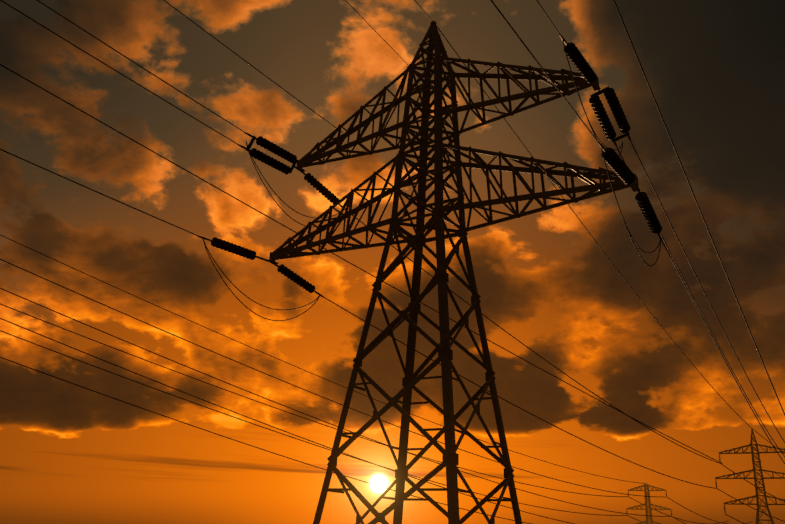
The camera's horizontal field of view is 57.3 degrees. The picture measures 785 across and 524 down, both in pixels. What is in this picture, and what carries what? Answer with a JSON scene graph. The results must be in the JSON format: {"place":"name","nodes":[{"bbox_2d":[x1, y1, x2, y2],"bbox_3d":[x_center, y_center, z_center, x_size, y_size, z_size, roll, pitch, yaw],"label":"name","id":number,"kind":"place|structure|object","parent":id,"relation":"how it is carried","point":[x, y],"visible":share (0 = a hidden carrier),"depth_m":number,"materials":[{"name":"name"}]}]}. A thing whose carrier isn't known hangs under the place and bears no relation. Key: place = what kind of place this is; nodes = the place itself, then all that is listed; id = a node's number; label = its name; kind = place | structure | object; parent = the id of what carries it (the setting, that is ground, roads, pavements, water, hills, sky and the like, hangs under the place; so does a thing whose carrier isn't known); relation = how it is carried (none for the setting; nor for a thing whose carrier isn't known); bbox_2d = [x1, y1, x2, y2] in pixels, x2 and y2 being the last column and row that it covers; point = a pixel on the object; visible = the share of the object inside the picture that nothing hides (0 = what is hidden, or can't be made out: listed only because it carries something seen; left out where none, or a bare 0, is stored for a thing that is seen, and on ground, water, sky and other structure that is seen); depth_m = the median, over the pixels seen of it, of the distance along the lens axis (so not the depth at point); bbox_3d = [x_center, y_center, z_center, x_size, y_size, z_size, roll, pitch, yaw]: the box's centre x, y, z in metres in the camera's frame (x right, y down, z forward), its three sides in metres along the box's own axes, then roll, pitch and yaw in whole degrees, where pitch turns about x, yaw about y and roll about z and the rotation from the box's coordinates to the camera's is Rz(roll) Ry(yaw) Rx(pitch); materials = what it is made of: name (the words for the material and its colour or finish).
{"place":"outdoors","nodes":[
{"label":"outdoors","id":0,"kind":"place"},
{"bbox_2d":[0,0,784,523],"label":"sky","id":1,"kind":"structure","parent":0,"point":[714,70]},
{"label":"ground","id":2,"kind":"structure","parent":0,"visible":0},
{"bbox_2d":[269,21,639,523],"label":"pylon","id":3,"kind":"object","parent":2,"relation":"on","point":[416,243],"visible":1,"depth_m":48.21,"materials":[{"name":"metal"}]},
{"bbox_2d":[0,0,784,523],"bbox_3d":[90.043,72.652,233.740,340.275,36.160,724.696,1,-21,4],"label":"conductors","id":4,"kind":"object","parent":3,"relation":"hanging from","point":[402,292],"visible":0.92,"depth_m":82.36,"materials":[{"name":"metal"}]},
{"bbox_2d":[197,34,719,455],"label":"line fittings","id":5,"kind":"object","parent":3,"relation":"attached to","point":[593,96],"visible":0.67,"depth_m":50.05,"materials":[{"name":"metal"}]},
{"bbox_2d":[626,484,670,523],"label":"distant pylon","id":6,"kind":"object","parent":2,"relation":"on","point":[647,493],"visible":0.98,"depth_m":320.14,"materials":[{"name":"brown metal"}]},
{"bbox_2d":[715,428,784,523],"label":"distant pylon","id":7,"kind":"object","parent":2,"relation":"on","point":[755,478],"visible":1,"depth_m":197.19,"materials":[{"name":"brown metal"}]},
{"bbox_3d":[-57.325,4.853,60.289,13.200,35.900,8.500,-10,-25,30],"label":"second line pylon","id":8,"kind":"object","parent":2,"relation":"on","visible":0},
{"bbox_2d":[211,42,725,515],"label":"insulator strings","id":9,"kind":"object","parent":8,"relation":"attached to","point":[619,167],"visible":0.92,"depth_m":48.34,"materials":[{"name":"ceramic"}]}
]}

